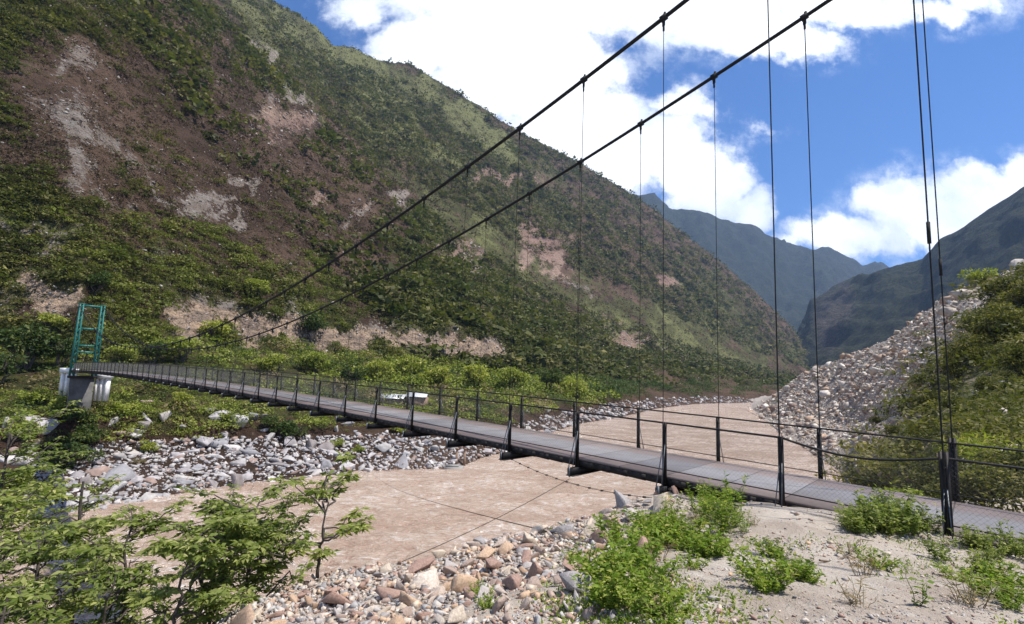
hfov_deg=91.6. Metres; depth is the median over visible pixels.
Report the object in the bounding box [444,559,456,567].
rock
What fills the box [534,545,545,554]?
rock
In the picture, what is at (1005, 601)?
weed
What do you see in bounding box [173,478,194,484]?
boulder
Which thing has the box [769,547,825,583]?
weed
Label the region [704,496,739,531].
weed
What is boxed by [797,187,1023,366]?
hills
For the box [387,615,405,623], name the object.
rock
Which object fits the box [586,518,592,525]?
rock
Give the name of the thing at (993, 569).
weed
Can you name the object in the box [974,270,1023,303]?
bush
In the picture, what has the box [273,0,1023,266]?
sky
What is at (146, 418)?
boulder
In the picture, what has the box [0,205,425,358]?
light shrubs
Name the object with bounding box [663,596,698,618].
weed
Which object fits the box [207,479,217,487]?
boulder
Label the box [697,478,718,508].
weed
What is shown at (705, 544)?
weed
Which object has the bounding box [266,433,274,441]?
boulder
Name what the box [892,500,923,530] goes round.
weed
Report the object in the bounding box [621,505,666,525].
weed
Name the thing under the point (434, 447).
boulder
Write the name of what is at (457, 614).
rock
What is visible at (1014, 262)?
scree boulder
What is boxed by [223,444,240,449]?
boulder
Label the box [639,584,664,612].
weed
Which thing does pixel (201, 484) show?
cobbles
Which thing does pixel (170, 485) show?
boulder
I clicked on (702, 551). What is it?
weed
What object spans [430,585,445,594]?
rock
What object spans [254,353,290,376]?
tree
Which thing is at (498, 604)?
rock
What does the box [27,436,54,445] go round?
bush
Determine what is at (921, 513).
weed
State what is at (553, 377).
tree
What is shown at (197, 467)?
boulder
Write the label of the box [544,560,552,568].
rock
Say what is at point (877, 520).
weed
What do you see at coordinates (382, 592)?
rock
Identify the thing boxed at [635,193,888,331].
hills
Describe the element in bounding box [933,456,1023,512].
bush
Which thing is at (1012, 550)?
weed
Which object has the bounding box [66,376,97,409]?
bridge pier
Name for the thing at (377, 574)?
rock
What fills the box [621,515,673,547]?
weed
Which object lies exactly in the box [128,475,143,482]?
boulder
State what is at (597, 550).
weed
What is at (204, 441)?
boulder
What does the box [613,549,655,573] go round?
weed
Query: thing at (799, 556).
weed
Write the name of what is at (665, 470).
footbridge
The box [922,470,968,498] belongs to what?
bush
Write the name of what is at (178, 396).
tree
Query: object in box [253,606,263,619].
rock
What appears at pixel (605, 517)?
rock
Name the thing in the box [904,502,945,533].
weed
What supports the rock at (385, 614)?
on the ground
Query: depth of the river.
68.70 m
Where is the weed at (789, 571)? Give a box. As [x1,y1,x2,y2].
[773,562,797,581]
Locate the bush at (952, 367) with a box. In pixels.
[941,357,968,380]
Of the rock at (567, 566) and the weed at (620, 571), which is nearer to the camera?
the weed at (620, 571)
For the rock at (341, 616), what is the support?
on the ground
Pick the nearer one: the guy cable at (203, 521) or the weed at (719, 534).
the weed at (719, 534)
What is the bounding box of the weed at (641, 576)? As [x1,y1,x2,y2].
[599,547,669,597]
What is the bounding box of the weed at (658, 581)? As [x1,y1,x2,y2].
[633,569,659,593]
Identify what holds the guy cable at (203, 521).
attached to the footbridge
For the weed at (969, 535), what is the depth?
6.88 m
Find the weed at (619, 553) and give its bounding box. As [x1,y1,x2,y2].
[599,541,650,572]
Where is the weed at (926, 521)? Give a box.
[916,513,935,529]
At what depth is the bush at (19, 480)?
60.32 m
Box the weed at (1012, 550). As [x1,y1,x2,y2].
[990,519,1023,558]
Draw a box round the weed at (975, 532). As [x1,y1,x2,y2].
[961,528,985,544]
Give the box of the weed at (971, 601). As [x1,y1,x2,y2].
[938,568,1008,608]
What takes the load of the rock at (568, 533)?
on the ground
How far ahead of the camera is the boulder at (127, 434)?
81.64 m
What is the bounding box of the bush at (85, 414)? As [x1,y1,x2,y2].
[62,409,97,423]
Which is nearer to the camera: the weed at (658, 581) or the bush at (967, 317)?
the weed at (658, 581)
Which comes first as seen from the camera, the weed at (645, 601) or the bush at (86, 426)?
the weed at (645, 601)
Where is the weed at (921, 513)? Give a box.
[893,498,934,523]
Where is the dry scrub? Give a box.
[0,0,807,382]
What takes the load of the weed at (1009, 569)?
on the ground
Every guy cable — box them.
[123,469,368,542]
[270,417,311,458]
[371,471,557,533]
[397,478,569,563]
[499,452,651,497]
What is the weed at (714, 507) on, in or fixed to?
on the ground
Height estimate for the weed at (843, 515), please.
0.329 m
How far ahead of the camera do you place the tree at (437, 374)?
174.24 m
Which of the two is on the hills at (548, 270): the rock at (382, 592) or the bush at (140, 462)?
the bush at (140, 462)
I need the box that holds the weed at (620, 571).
[602,563,656,594]
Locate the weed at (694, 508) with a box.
[685,483,709,517]
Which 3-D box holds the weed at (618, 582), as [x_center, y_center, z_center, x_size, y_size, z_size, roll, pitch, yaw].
[0.841,1.930,3.433,0.424,0.256,0.326,2,-7,0]
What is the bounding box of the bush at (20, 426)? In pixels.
[2,414,46,437]
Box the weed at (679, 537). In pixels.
[659,520,710,548]
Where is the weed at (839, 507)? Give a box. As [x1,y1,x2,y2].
[833,500,860,516]
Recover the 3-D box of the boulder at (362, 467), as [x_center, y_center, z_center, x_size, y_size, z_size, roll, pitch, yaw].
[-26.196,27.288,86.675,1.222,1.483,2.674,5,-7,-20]
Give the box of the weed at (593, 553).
[587,548,600,555]
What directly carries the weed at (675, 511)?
on the ground
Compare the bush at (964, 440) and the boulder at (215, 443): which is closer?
the bush at (964, 440)
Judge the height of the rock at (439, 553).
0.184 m
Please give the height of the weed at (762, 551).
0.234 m
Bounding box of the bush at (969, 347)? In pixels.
[945,332,996,360]
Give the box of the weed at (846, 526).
[835,506,865,531]
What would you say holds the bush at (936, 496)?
on the ground
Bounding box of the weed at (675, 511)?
[667,503,685,518]
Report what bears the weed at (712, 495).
on the ground
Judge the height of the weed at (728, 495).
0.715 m
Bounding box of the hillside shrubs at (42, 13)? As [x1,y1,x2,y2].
[0,0,420,357]
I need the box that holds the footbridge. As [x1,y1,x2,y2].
[61,0,1023,549]
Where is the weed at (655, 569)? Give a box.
[631,559,668,580]
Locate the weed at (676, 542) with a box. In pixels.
[667,534,690,549]
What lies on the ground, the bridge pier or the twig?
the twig
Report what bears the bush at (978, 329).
on the bank
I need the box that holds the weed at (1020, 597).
[997,587,1023,604]
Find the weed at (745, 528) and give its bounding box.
[732,507,752,533]
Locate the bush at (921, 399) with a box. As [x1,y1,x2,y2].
[909,393,937,412]
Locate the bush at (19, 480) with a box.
[0,466,35,486]
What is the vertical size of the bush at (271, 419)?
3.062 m
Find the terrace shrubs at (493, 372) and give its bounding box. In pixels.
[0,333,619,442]
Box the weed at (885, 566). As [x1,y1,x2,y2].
[852,543,904,571]
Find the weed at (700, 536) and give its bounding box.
[686,527,743,557]
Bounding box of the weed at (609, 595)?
[588,570,632,609]
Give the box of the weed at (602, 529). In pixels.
[593,513,661,550]
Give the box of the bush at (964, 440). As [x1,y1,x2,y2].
[932,427,1023,477]
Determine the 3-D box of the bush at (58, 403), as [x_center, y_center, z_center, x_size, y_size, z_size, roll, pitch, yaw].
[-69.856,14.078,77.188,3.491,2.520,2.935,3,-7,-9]
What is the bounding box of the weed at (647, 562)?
[621,544,680,581]
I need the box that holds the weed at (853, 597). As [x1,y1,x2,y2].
[831,575,887,607]
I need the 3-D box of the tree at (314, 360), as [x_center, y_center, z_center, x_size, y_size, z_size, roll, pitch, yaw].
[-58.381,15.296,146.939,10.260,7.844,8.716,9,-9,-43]
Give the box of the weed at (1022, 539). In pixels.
[993,522,1023,555]
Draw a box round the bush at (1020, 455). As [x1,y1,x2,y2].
[973,439,1023,495]
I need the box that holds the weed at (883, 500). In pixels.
[853,488,899,516]
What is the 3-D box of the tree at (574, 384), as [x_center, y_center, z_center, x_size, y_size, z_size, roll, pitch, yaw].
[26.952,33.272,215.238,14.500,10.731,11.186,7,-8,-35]
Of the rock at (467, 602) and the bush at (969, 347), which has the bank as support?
the bush at (969, 347)
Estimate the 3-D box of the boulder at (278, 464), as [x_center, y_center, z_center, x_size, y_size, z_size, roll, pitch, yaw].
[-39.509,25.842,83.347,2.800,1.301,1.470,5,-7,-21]
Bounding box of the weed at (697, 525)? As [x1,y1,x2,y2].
[659,510,708,537]
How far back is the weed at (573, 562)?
4.81 m
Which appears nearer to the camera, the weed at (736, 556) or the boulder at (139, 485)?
the weed at (736, 556)
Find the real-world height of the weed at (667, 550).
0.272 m
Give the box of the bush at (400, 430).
[391,427,405,432]
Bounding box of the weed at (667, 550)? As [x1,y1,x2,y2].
[644,536,678,560]
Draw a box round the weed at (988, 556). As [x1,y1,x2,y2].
[978,546,998,561]
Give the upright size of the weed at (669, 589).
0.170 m
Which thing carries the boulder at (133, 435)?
on the hills at (548, 270)
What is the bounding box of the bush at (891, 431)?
[883,423,903,437]
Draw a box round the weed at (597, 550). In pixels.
[572,538,633,580]
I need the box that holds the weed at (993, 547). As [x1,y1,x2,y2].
[984,539,1006,557]
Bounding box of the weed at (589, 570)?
[579,544,646,584]
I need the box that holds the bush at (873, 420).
[868,416,882,424]
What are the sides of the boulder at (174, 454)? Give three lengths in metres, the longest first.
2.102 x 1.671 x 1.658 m
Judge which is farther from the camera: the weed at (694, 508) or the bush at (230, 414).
the bush at (230, 414)
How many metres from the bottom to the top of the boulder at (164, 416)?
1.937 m
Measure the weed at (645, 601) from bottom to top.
0.245 m
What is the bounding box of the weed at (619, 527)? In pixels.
[587,510,626,537]
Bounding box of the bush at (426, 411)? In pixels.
[420,406,431,412]
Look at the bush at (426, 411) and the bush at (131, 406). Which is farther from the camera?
the bush at (426, 411)
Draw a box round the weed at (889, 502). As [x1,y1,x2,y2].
[867,490,911,513]
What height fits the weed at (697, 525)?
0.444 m
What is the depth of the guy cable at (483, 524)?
9.75 m
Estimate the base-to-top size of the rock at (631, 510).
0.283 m
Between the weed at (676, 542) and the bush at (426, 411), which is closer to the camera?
the weed at (676, 542)
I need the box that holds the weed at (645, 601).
[620,575,687,620]
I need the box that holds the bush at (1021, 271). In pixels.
[1014,266,1023,276]
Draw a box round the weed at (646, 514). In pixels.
[630,510,670,537]
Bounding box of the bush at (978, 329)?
[965,300,1023,341]
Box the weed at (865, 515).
[838,495,887,530]
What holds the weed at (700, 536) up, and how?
on the ground
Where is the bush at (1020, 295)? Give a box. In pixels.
[995,279,1023,308]
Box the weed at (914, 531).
[881,500,937,536]
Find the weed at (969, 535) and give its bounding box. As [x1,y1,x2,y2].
[959,524,995,548]
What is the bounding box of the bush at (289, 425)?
[269,418,310,436]
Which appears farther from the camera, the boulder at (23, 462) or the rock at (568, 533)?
the boulder at (23, 462)
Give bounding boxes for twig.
[819,537,871,561]
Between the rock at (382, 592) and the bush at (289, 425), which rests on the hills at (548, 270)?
the bush at (289, 425)
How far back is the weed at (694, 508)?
8.41 m
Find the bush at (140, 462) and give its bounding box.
[130,458,146,463]
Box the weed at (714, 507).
[706,497,725,520]
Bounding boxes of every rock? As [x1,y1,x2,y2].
[230,603,254,623]
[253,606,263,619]
[256,615,262,621]
[265,611,285,618]
[267,619,286,623]
[289,593,297,603]
[295,618,304,622]
[297,590,305,598]
[300,620,314,623]
[304,595,312,605]
[312,602,317,608]
[319,581,326,587]
[321,591,351,604]
[325,586,340,594]
[332,607,338,614]
[336,614,346,620]
[356,569,364,577]
[361,605,378,611]
[372,572,382,577]
[375,586,405,599]
[376,606,391,615]
[379,563,391,573]
[380,612,389,617]
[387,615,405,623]
[395,580,406,592]
[398,591,421,606]
[402,606,413,615]
[404,573,411,582]
[407,556,434,572]
[409,568,439,589]
[415,611,429,620]
[427,595,435,603]
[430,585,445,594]
[432,549,445,558]
[434,613,444,623]
[442,581,450,590]
[443,566,456,575]
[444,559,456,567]
[447,604,465,622]
[450,550,461,555]
[451,574,478,592]
[461,558,474,567]
[463,586,476,598]
[463,600,470,606]
[466,541,480,546]
[473,536,483,543]
[475,572,481,580]
[476,546,495,559]
[477,585,489,597]
[485,557,501,569]
[489,578,496,585]
[492,595,506,613]
[493,536,505,546]
[494,587,507,595]
[498,541,513,554]
[502,568,510,575]
[502,573,521,589]
[513,543,533,549]
[514,535,522,540]
[515,547,524,553]
[518,566,527,575]
[519,595,530,609]
[522,531,537,544]
[522,550,530,563]
[522,561,531,568]
[527,576,542,588]
[528,561,542,576]
[531,525,548,532]
[531,552,539,558]
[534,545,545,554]
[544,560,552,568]
[550,524,574,534]
[553,545,561,550]
[553,573,561,584]
[559,571,595,593]
[561,531,571,538]
[562,559,574,570]
[581,523,603,535]
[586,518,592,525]
[591,527,608,543]
[595,543,604,548]
[599,508,615,514]
[602,513,616,524]
[614,489,631,507]
[622,504,633,508]
[623,507,639,520]
[636,535,650,553]
[653,492,667,514]
[671,486,678,493]
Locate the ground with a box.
[224,488,1023,623]
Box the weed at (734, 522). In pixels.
[726,508,741,526]
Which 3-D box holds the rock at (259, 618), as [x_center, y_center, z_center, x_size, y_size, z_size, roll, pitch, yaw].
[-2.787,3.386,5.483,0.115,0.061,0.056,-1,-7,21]
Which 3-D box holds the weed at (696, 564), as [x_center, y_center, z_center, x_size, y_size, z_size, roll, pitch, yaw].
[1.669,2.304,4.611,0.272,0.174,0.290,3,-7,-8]
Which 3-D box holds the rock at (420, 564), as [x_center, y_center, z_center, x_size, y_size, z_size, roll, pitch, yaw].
[-1.239,3.403,6.686,0.190,0.121,0.490,15,18,35]
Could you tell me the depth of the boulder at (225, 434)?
90.50 m
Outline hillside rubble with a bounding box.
[0,0,776,384]
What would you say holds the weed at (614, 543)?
on the ground
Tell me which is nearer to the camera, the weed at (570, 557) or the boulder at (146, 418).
the weed at (570, 557)
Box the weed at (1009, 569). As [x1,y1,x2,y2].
[967,557,1016,575]
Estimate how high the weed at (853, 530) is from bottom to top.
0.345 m
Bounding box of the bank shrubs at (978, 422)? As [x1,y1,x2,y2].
[765,262,1023,496]
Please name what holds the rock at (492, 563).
on the ground
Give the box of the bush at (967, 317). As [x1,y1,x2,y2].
[956,307,997,331]
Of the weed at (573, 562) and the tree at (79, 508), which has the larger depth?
the tree at (79, 508)
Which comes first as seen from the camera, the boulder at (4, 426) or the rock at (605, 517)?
the rock at (605, 517)
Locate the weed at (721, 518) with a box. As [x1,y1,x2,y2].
[687,486,737,535]
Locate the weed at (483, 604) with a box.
[474,586,501,609]
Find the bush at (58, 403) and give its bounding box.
[47,395,72,408]
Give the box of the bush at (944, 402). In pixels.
[933,392,964,412]
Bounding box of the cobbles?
[25,395,757,516]
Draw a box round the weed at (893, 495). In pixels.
[870,482,913,513]
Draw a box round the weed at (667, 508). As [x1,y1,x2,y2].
[660,491,682,517]
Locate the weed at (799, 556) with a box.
[789,554,817,574]
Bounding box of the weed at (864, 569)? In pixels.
[835,542,887,575]
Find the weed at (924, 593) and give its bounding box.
[897,563,934,605]
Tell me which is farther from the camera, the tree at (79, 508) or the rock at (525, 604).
the tree at (79, 508)
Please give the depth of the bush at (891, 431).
70.64 m
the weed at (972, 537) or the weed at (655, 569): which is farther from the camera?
the weed at (972, 537)
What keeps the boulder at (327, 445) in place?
on the hills at (548, 270)
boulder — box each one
[0,455,17,462]
[2,417,9,427]
[11,456,33,465]
[18,416,59,434]
[71,471,84,478]
[77,491,91,499]
[80,475,92,483]
[86,457,104,462]
[86,466,111,475]
[89,494,106,502]
[99,463,136,483]
[108,417,118,426]
[109,481,127,491]
[113,453,126,458]
[115,431,131,436]
[118,491,127,495]
[123,499,140,501]
[124,451,140,454]
[127,428,145,433]
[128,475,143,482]
[130,432,141,437]
[135,483,148,488]
[138,421,150,430]
[138,492,156,499]
[142,413,152,422]
[143,477,156,483]
[159,411,171,421]
[164,483,176,490]
[170,452,181,456]
[172,474,194,479]
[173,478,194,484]
[176,467,192,472]
[179,448,199,452]
[191,464,207,470]
[196,436,212,445]
[199,454,223,457]
[206,437,228,447]
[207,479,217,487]
[209,410,239,419]
[213,472,230,477]
[220,431,227,436]
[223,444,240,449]
[230,415,248,427]
[230,458,246,465]
[231,450,241,454]
[231,473,243,487]
[239,449,260,455]
[242,472,252,479]
[248,412,257,419]
[248,458,257,461]
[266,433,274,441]
[268,462,284,465]
[270,457,280,462]
[282,455,296,460]
[284,436,296,446]
[307,438,316,447]
[311,469,321,475]
[318,441,335,449]
[320,459,332,468]
[330,450,338,455]
[339,461,354,469]
[341,422,354,425]
[358,464,364,470]
[367,452,376,457]
[377,442,390,452]
[386,456,393,461]
[394,453,408,468]
[430,445,439,450]
[448,456,459,463]
[483,449,491,454]
[939,296,955,303]
[1009,259,1023,269]
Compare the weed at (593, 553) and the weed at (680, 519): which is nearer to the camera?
the weed at (593, 553)
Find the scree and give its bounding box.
[748,267,1023,483]
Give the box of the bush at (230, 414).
[219,410,235,418]
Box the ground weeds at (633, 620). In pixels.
[518,511,1023,623]
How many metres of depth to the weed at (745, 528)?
7.00 m
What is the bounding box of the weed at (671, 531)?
[641,517,684,546]
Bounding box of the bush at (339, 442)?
[330,437,345,445]
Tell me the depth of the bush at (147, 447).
81.35 m
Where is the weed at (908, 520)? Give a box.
[874,496,917,536]
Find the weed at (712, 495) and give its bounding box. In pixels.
[702,484,727,507]
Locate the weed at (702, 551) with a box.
[679,529,723,557]
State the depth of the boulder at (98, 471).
69.02 m
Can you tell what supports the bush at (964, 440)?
on the bank
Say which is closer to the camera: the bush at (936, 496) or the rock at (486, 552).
the rock at (486, 552)
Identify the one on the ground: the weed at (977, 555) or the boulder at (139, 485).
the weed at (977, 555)
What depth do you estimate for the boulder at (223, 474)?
74.83 m
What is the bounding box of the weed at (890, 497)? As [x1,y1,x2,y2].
[870,486,917,513]
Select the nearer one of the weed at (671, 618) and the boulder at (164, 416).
the weed at (671, 618)
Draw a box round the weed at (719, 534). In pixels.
[714,530,732,543]
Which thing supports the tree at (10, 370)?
on the hills at (548, 270)
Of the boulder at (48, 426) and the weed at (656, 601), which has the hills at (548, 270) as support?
the boulder at (48, 426)
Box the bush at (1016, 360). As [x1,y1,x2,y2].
[993,342,1023,376]
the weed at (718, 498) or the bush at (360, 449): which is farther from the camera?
the bush at (360, 449)
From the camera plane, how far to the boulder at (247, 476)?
75.17 m
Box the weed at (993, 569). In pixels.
[978,565,1022,585]
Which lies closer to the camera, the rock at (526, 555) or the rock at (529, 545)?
the rock at (526, 555)
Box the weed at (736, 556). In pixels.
[723,548,772,577]
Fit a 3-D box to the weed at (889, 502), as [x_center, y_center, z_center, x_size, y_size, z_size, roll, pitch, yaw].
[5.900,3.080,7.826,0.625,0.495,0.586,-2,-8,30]
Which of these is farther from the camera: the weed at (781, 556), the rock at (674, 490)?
the rock at (674, 490)
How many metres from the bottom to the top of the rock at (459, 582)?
0.287 m
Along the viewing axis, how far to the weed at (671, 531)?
6.71 m
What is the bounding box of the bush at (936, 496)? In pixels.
[912,484,967,499]
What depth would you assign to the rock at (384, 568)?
6.55 m
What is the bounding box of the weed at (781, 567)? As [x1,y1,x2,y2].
[735,555,798,594]
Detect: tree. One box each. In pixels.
[0,321,61,371]
[0,352,29,384]
[0,400,94,588]
[0,473,83,623]
[0,514,138,623]
[0,545,108,623]
[18,474,137,622]
[21,548,202,623]
[34,335,85,368]
[37,312,70,332]
[43,496,193,623]
[85,270,113,296]
[102,343,140,361]
[122,515,261,623]
[135,507,276,623]
[137,340,169,364]
[149,480,323,623]
[163,336,203,363]
[171,391,194,407]
[197,319,230,341]
[244,277,270,294]
[251,450,376,578]
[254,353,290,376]
[294,351,329,373]
[297,311,330,340]
[339,366,366,386]
[364,360,395,383]
[394,354,432,374]
[420,365,451,382]
[462,364,490,388]
[499,366,531,389]
[534,366,563,389]
[559,376,587,397]
[957,266,997,284]
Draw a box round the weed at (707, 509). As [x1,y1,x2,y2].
[699,498,715,517]
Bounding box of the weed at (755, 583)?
[731,544,793,590]
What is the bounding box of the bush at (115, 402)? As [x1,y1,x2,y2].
[97,399,121,409]
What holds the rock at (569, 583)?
on the ground
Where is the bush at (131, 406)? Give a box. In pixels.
[115,402,137,412]
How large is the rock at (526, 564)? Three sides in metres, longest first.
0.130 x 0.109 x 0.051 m
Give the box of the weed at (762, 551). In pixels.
[750,536,786,557]
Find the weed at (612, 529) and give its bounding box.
[606,517,628,537]
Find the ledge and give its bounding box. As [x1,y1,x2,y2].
[434,464,462,468]
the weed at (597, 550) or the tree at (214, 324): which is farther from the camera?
the tree at (214, 324)
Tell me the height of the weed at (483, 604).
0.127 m
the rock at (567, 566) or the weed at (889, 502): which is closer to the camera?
the rock at (567, 566)
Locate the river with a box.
[0,402,850,623]
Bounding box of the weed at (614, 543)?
[609,537,651,558]
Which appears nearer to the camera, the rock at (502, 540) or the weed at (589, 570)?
the weed at (589, 570)
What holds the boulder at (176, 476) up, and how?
on the hills at (548, 270)
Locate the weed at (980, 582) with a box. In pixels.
[963,571,994,590]
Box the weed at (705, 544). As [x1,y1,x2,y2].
[698,529,735,555]
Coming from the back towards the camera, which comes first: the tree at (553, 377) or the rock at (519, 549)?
the tree at (553, 377)
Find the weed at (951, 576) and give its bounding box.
[931,560,982,583]
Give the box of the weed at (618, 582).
[604,567,669,611]
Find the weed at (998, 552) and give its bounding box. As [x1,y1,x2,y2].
[972,534,1011,559]
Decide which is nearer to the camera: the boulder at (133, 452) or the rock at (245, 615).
the rock at (245, 615)
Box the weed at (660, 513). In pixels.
[647,510,691,530]
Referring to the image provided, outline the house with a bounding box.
[380,392,429,407]
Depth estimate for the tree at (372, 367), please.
156.66 m
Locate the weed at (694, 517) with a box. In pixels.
[685,510,708,525]
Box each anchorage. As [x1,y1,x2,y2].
[58,368,78,396]
[92,375,112,400]
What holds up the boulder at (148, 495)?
on the hills at (548, 270)
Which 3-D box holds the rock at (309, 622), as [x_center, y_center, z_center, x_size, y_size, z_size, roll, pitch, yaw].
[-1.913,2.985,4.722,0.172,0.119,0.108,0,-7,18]
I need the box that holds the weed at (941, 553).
[917,529,958,561]
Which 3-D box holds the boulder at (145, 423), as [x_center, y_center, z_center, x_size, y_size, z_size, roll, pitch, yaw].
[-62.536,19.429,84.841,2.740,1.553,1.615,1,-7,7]
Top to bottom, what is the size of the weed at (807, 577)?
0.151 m
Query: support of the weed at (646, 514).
on the ground
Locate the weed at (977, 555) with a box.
[957,544,1000,573]
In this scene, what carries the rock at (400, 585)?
on the ground
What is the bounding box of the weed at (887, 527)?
[861,503,901,534]
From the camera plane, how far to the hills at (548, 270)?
222.91 m
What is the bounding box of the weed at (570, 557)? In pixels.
[562,542,591,560]
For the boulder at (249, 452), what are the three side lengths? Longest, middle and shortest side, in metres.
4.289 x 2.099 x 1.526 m
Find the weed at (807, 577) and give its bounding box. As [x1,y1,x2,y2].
[790,560,823,583]
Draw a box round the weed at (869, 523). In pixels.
[838,502,887,533]
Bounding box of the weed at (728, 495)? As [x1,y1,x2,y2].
[719,471,748,514]
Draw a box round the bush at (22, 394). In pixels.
[15,385,49,400]
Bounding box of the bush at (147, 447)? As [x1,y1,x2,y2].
[135,438,161,451]
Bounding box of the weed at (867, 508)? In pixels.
[840,489,899,529]
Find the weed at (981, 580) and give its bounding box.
[953,564,1023,597]
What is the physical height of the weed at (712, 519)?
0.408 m
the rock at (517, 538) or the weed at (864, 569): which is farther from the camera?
the rock at (517, 538)
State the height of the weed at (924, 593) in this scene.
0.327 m
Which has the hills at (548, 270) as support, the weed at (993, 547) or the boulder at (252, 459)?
the boulder at (252, 459)
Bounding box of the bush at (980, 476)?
[959,467,1013,497]
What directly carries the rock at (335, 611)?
on the ground
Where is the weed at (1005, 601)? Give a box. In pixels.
[989,584,1023,611]
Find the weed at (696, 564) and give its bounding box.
[676,548,712,569]
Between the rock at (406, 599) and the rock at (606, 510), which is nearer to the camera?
the rock at (406, 599)
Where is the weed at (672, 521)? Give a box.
[661,516,693,536]
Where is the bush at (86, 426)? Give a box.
[72,421,110,438]
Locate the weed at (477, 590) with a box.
[473,578,494,594]
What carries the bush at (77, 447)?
on the hills at (548, 270)
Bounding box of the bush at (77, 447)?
[39,441,106,469]
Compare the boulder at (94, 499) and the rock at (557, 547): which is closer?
the rock at (557, 547)
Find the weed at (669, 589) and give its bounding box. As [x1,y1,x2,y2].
[652,577,690,602]
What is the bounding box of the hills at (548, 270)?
[0,0,808,512]
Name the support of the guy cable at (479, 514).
attached to the footbridge
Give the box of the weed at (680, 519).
[671,511,692,525]
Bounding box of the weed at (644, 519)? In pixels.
[636,511,654,530]
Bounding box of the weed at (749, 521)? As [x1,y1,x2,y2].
[744,514,760,525]
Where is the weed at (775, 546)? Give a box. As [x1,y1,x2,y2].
[759,536,792,559]
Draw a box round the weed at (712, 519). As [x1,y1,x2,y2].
[706,506,734,531]
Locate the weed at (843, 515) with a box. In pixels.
[835,506,859,525]
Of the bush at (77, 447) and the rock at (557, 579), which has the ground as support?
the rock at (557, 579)
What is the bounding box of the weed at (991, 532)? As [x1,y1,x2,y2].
[960,524,999,547]
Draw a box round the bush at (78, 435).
[57,427,100,446]
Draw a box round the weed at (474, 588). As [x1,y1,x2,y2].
[467,580,484,594]
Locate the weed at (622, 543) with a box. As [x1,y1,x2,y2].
[611,531,667,557]
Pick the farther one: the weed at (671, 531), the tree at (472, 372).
the tree at (472, 372)
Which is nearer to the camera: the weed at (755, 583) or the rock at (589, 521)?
the weed at (755, 583)
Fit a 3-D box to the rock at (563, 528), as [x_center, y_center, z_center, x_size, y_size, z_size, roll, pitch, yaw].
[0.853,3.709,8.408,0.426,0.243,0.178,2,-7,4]
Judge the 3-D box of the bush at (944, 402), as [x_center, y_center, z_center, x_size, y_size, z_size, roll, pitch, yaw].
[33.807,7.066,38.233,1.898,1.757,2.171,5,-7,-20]
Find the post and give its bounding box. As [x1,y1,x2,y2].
[463,448,466,465]
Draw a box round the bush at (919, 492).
[884,483,925,496]
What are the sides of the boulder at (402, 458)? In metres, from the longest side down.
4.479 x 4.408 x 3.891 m
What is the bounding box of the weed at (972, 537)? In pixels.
[947,524,983,548]
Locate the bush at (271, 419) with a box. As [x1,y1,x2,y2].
[259,415,279,427]
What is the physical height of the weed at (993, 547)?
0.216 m
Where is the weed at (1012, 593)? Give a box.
[986,564,1023,598]
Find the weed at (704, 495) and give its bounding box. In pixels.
[696,484,718,507]
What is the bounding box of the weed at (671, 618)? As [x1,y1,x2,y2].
[649,599,682,623]
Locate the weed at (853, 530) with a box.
[846,509,875,534]
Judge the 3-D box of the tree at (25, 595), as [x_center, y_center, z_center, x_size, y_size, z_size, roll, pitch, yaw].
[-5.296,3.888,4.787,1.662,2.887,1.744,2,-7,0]
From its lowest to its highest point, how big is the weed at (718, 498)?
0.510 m
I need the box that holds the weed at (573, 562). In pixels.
[566,553,598,571]
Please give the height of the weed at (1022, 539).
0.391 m
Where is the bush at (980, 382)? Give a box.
[971,375,1002,391]
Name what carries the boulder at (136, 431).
on the hills at (548, 270)
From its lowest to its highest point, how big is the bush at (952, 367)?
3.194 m
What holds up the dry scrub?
on the hills at (548, 270)
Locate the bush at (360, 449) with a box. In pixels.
[351,444,365,451]
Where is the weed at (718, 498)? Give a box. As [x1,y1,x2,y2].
[706,488,733,510]
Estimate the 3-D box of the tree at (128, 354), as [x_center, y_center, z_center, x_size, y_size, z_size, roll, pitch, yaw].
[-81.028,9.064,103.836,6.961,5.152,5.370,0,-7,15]
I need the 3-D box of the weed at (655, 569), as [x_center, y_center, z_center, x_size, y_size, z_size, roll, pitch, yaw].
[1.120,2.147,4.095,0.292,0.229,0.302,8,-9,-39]
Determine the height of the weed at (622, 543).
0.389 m
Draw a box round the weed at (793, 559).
[770,551,815,577]
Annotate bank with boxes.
[742,272,1023,496]
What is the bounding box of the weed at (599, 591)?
[570,561,637,608]
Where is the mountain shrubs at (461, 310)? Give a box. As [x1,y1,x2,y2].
[115,0,799,385]
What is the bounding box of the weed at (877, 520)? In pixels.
[849,503,886,530]
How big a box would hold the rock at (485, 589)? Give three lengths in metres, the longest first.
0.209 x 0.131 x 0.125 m
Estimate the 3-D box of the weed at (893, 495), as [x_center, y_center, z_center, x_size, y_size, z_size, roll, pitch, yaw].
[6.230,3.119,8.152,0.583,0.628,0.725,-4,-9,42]
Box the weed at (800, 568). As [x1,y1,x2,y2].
[782,557,814,575]

